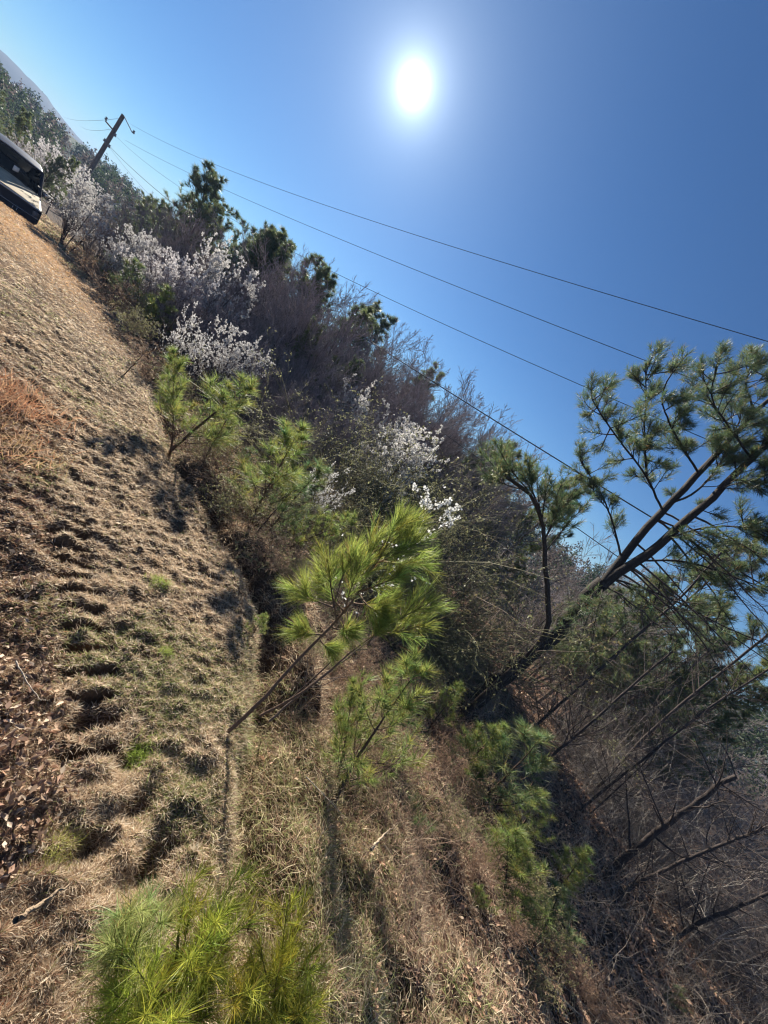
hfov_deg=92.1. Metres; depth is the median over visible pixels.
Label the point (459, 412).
bare tree
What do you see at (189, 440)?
weed bush
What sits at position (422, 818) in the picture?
bush
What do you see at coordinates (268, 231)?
pine tree
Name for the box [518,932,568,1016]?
weed bush
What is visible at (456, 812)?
fallen stick
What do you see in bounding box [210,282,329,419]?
bare shrub
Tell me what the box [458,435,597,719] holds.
pine tree
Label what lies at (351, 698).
pine sapling
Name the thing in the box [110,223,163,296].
flowering shrub
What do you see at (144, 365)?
weed bush
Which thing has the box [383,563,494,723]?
briar thicket
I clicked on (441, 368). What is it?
bare shrub
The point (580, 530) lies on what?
power line
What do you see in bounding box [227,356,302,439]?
bare shrub
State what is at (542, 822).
pine sapling
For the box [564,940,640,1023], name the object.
weed bush
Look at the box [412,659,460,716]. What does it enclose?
weed bush
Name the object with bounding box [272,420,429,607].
briar thicket
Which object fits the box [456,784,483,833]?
pine sapling
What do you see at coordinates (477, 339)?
power line
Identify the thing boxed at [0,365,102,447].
grass clump
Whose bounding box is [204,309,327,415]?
bare shrub
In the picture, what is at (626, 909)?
forest floor twigs
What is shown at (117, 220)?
bare shrub
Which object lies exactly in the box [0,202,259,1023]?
mown grass
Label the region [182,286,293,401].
bare shrub
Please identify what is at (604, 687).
bare shrub
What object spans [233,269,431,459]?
bare shrub
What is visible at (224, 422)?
briar thicket
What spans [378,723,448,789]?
weed bush
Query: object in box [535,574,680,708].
pine tree
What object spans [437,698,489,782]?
weed bush
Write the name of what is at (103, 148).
utility pole
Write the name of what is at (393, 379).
bare shrub
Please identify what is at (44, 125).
woods
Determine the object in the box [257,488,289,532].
bare shoot
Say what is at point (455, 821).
weed bush
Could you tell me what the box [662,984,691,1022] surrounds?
pine sapling
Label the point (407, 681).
weed bush
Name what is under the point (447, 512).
plum shrub
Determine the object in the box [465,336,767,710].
pine tree
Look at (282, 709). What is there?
bare shoot
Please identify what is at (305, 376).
bare shrub
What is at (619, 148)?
sky
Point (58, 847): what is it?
grass clump
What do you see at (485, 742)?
pine sapling
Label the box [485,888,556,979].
weed bush
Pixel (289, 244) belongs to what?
bare shrub
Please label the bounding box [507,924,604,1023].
fallen stick
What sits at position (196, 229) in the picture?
bare shrub
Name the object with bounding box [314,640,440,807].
pine sapling
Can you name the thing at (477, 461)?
tree
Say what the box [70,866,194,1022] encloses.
pine seedling
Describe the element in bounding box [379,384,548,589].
bare shrub
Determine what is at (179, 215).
pine tree
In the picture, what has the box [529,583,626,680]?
pine tree
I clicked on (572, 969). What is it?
weed bush
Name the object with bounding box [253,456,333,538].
pine sapling
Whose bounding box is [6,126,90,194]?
flowering shrub
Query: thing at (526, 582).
briar thicket
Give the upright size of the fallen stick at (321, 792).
0.022 m
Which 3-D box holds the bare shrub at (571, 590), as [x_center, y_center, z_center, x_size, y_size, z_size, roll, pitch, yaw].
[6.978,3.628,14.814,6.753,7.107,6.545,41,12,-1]
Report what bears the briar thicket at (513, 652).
on the ground at (98, 667)
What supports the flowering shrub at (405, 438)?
on the ground at (98, 667)
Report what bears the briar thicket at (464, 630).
on the ground at (98, 667)
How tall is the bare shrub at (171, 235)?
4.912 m
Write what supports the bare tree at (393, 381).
on the ground at (98, 667)
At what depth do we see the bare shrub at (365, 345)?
13.82 m
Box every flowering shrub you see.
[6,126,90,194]
[38,163,118,251]
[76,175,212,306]
[98,236,130,287]
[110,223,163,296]
[114,230,224,332]
[157,302,223,382]
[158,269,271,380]
[162,232,265,358]
[188,314,275,407]
[288,461,354,536]
[303,374,417,488]
[351,415,449,519]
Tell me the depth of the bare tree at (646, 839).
6.88 m
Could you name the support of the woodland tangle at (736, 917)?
on the ground at (98, 667)
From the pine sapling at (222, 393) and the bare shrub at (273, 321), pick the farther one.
the bare shrub at (273, 321)
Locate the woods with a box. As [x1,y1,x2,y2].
[0,63,767,846]
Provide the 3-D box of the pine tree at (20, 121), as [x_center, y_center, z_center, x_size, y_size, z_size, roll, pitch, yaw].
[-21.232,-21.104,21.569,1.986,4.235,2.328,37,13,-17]
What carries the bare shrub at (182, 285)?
on the ground at (98, 667)
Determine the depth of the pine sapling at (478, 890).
2.69 m
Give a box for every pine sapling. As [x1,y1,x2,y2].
[88,251,127,284]
[106,255,147,308]
[122,294,157,318]
[142,280,179,339]
[149,343,202,457]
[151,370,259,452]
[193,396,215,417]
[201,401,240,459]
[220,416,316,529]
[220,445,260,480]
[226,491,460,734]
[245,611,270,635]
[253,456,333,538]
[285,505,359,563]
[302,546,325,575]
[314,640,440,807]
[326,672,373,779]
[377,683,411,733]
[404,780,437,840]
[421,679,466,731]
[436,715,561,827]
[442,715,512,779]
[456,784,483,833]
[470,883,500,916]
[477,810,557,946]
[483,826,543,895]
[501,784,557,843]
[518,873,589,958]
[533,842,596,905]
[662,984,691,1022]
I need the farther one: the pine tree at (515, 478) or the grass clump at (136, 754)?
the pine tree at (515, 478)
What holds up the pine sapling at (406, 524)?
on the ground at (98, 667)
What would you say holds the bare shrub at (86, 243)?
on the ground at (98, 667)
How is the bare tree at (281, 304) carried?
on the ground at (98, 667)
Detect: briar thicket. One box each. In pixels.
[121,324,588,650]
[172,385,422,596]
[182,388,267,464]
[202,479,385,623]
[216,327,511,674]
[216,425,351,551]
[228,438,327,544]
[251,348,646,736]
[267,418,516,615]
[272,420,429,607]
[280,455,667,780]
[360,523,547,741]
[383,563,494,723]
[385,493,644,788]
[404,549,589,725]
[420,527,626,802]
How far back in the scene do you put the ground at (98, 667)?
2.53 m
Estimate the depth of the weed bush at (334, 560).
4.64 m
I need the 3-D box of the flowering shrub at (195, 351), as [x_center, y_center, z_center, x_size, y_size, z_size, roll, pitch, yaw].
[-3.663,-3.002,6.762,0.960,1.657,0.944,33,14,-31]
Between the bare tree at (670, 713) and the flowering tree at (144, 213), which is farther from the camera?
the flowering tree at (144, 213)
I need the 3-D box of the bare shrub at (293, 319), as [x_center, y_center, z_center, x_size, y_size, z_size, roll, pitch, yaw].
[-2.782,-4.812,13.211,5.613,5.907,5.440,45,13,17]
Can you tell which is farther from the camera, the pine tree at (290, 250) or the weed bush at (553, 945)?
the pine tree at (290, 250)
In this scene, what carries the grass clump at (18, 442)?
on the ground at (98, 667)
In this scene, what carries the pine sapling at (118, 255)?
on the ground at (98, 667)
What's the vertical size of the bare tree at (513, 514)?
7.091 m
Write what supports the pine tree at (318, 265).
on the ground at (98, 667)
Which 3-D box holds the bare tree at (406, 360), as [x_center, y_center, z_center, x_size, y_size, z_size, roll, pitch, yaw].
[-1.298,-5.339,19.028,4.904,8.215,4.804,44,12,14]
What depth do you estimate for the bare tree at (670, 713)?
9.36 m
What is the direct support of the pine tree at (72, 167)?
on the ground at (98, 667)
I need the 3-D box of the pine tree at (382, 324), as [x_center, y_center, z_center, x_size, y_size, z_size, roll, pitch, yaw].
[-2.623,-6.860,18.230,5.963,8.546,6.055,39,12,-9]
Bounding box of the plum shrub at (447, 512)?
[280,482,462,708]
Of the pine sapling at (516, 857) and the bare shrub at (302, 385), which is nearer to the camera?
the pine sapling at (516, 857)
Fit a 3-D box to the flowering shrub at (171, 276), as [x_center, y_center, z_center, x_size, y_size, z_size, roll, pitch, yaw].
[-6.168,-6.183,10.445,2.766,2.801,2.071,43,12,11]
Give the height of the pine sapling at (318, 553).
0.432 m
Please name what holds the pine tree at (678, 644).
on the ground at (98, 667)
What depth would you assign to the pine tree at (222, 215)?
19.76 m
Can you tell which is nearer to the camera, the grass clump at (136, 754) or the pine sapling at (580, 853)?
the grass clump at (136, 754)
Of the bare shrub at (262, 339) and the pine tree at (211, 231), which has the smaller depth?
the bare shrub at (262, 339)
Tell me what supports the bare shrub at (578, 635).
on the ground at (98, 667)
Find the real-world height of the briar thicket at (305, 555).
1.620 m
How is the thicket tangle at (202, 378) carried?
on the ground at (98, 667)
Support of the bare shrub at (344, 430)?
on the ground at (98, 667)
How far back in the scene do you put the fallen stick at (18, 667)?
1.32 m
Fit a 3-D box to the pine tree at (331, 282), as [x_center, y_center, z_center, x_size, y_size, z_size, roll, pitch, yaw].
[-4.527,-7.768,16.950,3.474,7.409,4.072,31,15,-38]
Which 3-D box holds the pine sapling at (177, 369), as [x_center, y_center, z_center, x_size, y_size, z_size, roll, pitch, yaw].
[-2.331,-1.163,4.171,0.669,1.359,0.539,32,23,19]
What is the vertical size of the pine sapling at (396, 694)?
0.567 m
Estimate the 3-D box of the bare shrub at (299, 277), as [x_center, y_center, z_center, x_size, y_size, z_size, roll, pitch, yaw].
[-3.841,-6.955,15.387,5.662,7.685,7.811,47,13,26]
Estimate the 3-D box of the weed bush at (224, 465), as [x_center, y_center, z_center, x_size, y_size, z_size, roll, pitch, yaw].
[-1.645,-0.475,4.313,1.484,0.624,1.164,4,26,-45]
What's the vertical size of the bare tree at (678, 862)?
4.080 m
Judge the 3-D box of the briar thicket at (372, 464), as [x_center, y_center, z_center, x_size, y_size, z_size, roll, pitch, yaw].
[-0.180,-0.298,6.889,6.986,3.605,6.098,42,12,6]
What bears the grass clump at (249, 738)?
on the ground at (98, 667)
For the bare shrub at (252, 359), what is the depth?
8.31 m
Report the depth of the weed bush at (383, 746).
2.64 m
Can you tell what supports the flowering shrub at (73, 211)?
on the ground at (98, 667)
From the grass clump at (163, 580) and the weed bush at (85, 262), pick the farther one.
the weed bush at (85, 262)
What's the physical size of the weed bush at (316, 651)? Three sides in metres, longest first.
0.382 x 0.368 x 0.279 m
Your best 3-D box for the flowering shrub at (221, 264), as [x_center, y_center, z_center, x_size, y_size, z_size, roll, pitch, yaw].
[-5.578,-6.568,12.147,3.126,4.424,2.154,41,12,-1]
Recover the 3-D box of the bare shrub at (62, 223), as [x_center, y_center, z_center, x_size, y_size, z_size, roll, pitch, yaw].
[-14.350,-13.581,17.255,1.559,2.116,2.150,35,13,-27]
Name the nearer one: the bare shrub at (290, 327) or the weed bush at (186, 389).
the weed bush at (186, 389)
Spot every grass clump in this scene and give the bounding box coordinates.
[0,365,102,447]
[0,401,85,482]
[13,815,96,894]
[108,725,162,780]
[142,572,178,592]
[150,639,179,660]
[243,731,254,761]
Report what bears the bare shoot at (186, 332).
on the ground at (98, 667)
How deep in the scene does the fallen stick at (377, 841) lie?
2.08 m
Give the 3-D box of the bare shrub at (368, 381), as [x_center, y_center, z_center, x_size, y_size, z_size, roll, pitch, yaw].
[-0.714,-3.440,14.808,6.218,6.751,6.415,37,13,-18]
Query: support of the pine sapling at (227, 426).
on the ground at (98, 667)
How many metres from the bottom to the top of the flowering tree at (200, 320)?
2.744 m
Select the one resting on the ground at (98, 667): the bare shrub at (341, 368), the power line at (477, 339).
the bare shrub at (341, 368)
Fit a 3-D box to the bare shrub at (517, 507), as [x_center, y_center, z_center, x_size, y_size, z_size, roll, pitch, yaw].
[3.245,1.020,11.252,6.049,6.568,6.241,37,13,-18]
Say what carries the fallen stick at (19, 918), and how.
on the mown grass at (29, 973)
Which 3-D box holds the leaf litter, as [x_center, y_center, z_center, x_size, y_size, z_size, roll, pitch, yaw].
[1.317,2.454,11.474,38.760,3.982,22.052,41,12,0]
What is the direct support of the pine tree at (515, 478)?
on the ground at (98, 667)
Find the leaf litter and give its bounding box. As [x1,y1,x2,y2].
[0,235,767,1023]
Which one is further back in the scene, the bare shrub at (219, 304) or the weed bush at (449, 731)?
the bare shrub at (219, 304)
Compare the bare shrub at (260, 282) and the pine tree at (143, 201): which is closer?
the bare shrub at (260, 282)
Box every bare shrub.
[47,193,85,238]
[69,201,128,266]
[91,187,155,267]
[104,226,195,319]
[116,256,212,340]
[120,193,235,311]
[133,207,263,340]
[144,249,236,356]
[159,237,262,361]
[163,198,321,360]
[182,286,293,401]
[183,255,301,375]
[184,246,317,322]
[185,320,281,417]
[192,265,305,386]
[193,218,392,418]
[201,274,374,436]
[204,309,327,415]
[207,337,305,421]
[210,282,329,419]
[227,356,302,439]
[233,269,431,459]
[233,330,357,444]
[236,238,351,402]
[236,267,389,409]
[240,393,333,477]
[241,278,350,400]
[255,376,344,469]
[258,386,393,481]
[259,353,377,466]
[264,413,362,504]
[270,311,402,433]
[274,328,385,458]
[280,287,424,426]
[284,346,409,480]
[300,358,474,495]
[300,382,428,521]
[325,334,453,469]
[326,314,439,442]
[333,311,477,473]
[356,350,539,570]
[360,345,512,515]
[364,337,522,508]
[379,344,522,549]
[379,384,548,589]
[416,431,631,621]
[494,528,675,699]
[507,557,663,698]
[554,620,673,747]
[572,564,767,776]
[589,673,718,810]
[617,650,767,831]
[637,722,767,887]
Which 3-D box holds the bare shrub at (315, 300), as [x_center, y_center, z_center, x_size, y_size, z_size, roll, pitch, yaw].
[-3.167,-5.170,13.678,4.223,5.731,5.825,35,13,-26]
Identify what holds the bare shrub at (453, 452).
on the ground at (98, 667)
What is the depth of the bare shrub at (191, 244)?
14.61 m
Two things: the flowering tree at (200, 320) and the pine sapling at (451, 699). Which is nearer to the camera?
the pine sapling at (451, 699)
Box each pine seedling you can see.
[68,841,279,1023]
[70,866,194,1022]
[190,871,338,1023]
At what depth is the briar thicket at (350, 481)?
6.40 m
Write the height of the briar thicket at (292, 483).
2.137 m
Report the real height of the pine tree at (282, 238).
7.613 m
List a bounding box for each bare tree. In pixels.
[95,197,140,259]
[226,290,298,397]
[257,280,298,318]
[277,258,358,332]
[360,336,421,390]
[377,362,414,394]
[386,352,427,417]
[418,385,490,441]
[426,419,524,544]
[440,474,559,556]
[519,602,763,784]
[586,619,746,768]
[588,606,767,796]
[589,709,697,817]
[605,761,767,925]
[607,705,767,879]
[660,821,767,978]
[709,863,767,996]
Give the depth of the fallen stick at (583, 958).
4.25 m
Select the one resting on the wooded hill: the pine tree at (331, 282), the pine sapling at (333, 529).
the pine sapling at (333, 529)
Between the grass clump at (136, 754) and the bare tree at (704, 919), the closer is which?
the grass clump at (136, 754)
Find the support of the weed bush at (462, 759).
on the ground at (98, 667)
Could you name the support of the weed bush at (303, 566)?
on the ground at (98, 667)
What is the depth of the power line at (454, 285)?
12.41 m
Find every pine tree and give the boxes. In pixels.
[0,91,13,140]
[4,105,33,155]
[36,152,65,195]
[41,155,80,214]
[106,193,156,253]
[124,197,172,271]
[130,189,205,261]
[139,158,243,268]
[153,198,228,313]
[159,218,224,265]
[187,218,268,309]
[192,224,296,312]
[192,224,296,328]
[207,227,286,316]
[213,225,296,343]
[226,251,330,331]
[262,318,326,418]
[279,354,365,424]
[285,265,338,333]
[321,299,398,370]
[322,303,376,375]
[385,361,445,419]
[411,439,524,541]
[428,443,519,563]
[444,464,600,612]
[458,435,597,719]
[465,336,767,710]
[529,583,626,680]
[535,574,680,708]
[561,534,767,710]
[561,616,750,758]
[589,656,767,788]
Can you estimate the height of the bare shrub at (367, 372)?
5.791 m
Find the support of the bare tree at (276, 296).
on the ground at (98, 667)
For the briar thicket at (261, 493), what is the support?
on the ground at (98, 667)
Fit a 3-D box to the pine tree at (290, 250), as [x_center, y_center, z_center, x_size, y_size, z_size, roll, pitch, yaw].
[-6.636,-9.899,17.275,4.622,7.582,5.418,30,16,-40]
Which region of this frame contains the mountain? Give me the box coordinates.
[0,50,101,161]
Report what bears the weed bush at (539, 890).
on the ground at (98, 667)
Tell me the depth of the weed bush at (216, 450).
4.63 m
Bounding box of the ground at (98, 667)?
[0,127,767,1023]
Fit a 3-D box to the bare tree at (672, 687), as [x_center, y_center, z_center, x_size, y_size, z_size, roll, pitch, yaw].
[7.747,5.390,10.740,2.674,6.307,1.992,33,14,-31]
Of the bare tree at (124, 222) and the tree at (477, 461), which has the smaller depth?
the tree at (477, 461)
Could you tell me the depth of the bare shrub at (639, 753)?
10.66 m
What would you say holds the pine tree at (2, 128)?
on the ground at (98, 667)
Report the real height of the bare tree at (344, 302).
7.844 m
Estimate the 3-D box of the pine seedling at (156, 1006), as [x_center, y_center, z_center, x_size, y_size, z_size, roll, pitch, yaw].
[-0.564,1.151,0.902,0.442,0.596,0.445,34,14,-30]
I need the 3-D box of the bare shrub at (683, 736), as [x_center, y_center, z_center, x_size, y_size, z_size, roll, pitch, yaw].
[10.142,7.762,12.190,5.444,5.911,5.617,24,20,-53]
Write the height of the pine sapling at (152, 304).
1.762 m
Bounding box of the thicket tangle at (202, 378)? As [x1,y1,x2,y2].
[44,204,484,662]
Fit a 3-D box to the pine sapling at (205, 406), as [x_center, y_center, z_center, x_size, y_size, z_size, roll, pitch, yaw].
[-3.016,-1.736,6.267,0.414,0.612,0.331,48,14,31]
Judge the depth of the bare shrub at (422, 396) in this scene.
13.69 m
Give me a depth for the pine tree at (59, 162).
19.35 m
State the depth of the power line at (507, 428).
10.53 m
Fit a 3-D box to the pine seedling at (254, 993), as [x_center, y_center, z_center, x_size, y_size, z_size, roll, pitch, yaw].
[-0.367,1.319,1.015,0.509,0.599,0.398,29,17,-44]
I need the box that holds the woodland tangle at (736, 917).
[516,612,767,1023]
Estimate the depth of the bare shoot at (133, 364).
4.99 m
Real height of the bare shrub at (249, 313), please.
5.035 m
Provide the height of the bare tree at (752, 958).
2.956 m
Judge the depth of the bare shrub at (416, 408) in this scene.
10.77 m
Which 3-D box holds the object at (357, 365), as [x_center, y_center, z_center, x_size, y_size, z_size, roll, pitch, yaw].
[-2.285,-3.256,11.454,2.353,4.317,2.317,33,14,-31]
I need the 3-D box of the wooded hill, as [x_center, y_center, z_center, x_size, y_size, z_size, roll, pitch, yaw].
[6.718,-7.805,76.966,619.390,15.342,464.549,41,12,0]
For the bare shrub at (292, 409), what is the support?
on the ground at (98, 667)
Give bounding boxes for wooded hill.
[2,102,767,768]
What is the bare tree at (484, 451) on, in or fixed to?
on the ground at (98, 667)
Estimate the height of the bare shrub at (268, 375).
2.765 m
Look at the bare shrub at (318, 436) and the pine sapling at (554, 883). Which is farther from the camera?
the bare shrub at (318, 436)
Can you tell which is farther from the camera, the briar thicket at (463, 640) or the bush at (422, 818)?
the briar thicket at (463, 640)
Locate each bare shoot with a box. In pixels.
[123,350,146,374]
[144,303,197,358]
[152,301,211,366]
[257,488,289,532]
[269,639,379,721]
[275,610,285,670]
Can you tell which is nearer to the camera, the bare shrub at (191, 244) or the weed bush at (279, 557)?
the weed bush at (279, 557)
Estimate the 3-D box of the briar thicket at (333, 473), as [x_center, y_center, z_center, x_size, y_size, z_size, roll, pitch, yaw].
[-1.251,-0.684,6.947,4.597,2.718,5.266,41,12,0]
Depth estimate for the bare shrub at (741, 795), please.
10.47 m
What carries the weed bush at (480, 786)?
on the ground at (98, 667)
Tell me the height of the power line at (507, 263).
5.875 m
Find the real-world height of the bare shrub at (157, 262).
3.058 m
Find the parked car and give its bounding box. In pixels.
[0,133,50,224]
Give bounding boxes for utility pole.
[61,114,134,217]
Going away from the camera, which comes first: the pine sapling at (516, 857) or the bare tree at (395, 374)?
the pine sapling at (516, 857)
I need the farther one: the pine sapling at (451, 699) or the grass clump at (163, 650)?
the pine sapling at (451, 699)
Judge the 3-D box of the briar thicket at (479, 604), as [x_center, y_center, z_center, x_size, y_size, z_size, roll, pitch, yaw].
[2.110,1.986,9.359,6.758,3.996,7.742,36,13,-22]
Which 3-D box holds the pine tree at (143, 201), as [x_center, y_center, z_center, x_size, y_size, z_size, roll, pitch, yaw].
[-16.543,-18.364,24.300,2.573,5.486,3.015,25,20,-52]
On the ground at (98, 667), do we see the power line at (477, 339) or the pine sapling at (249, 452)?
the pine sapling at (249, 452)
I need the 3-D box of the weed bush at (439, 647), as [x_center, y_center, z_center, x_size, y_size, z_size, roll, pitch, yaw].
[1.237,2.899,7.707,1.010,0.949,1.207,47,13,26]
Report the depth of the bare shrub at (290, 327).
11.15 m
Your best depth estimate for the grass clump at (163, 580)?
2.18 m
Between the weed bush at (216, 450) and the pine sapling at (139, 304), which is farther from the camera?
the pine sapling at (139, 304)
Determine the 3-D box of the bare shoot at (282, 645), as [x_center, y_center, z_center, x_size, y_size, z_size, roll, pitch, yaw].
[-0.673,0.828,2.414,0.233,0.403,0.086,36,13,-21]
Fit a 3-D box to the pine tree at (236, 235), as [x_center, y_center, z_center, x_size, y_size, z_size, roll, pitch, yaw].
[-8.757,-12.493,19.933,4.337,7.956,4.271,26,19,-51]
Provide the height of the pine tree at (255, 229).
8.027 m
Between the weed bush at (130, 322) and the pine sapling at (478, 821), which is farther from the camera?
the weed bush at (130, 322)
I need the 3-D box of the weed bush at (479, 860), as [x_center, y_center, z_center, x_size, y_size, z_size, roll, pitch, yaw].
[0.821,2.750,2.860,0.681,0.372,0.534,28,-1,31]
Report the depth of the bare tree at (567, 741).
6.71 m
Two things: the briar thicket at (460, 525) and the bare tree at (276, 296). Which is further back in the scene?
the bare tree at (276, 296)
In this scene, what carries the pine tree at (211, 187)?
on the ground at (98, 667)
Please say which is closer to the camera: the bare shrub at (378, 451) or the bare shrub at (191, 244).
the bare shrub at (378, 451)
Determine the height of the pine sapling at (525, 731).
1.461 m
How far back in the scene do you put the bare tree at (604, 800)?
8.62 m
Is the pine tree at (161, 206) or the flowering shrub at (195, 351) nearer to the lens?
the flowering shrub at (195, 351)
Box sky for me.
[0,0,767,729]
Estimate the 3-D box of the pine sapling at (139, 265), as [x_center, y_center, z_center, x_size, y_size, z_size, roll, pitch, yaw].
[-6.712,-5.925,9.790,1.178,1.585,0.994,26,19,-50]
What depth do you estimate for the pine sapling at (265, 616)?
2.50 m
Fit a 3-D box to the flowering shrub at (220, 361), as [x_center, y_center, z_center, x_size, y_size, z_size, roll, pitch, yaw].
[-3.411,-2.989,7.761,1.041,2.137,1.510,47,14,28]
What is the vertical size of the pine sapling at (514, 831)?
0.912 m
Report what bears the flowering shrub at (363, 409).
on the ground at (98, 667)
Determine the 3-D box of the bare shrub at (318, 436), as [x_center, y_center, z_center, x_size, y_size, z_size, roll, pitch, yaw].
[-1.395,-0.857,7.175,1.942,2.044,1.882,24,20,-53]
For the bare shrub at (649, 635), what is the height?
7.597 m
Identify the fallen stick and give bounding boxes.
[12,883,69,923]
[15,660,45,700]
[306,776,342,814]
[370,824,399,850]
[449,784,473,844]
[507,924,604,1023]
[542,904,611,1004]
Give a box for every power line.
[110,148,767,660]
[115,152,767,588]
[122,142,757,460]
[127,141,767,407]
[131,124,767,341]
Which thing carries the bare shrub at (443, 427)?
on the ground at (98, 667)
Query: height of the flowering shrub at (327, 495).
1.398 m
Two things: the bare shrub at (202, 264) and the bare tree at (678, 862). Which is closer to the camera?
the bare tree at (678, 862)
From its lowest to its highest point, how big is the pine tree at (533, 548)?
7.801 m
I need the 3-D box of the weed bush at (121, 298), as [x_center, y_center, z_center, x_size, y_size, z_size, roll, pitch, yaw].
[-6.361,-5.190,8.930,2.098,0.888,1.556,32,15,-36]
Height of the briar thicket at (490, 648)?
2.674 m
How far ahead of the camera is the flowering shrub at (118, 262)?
11.02 m
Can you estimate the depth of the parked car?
11.38 m
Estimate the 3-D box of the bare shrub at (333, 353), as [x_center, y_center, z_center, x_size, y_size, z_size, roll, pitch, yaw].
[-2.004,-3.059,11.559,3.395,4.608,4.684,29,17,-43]
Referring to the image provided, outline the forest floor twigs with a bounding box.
[419,613,767,1023]
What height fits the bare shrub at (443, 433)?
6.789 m
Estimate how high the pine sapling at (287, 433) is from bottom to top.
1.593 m
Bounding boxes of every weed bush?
[44,223,116,280]
[76,256,161,331]
[94,325,204,391]
[110,296,165,341]
[137,397,278,465]
[143,352,206,411]
[158,411,267,474]
[182,439,282,494]
[195,459,309,553]
[212,520,316,578]
[261,544,321,584]
[295,621,330,667]
[307,545,344,578]
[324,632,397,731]
[348,687,435,812]
[369,648,438,708]
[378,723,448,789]
[410,716,495,792]
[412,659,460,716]
[420,627,472,668]
[423,784,490,859]
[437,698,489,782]
[443,734,517,813]
[449,824,533,901]
[477,813,575,951]
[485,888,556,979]
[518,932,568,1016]
[525,873,592,1002]
[545,922,630,1023]
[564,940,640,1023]
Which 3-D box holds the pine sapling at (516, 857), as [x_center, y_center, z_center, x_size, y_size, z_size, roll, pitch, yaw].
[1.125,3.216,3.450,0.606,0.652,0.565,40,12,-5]

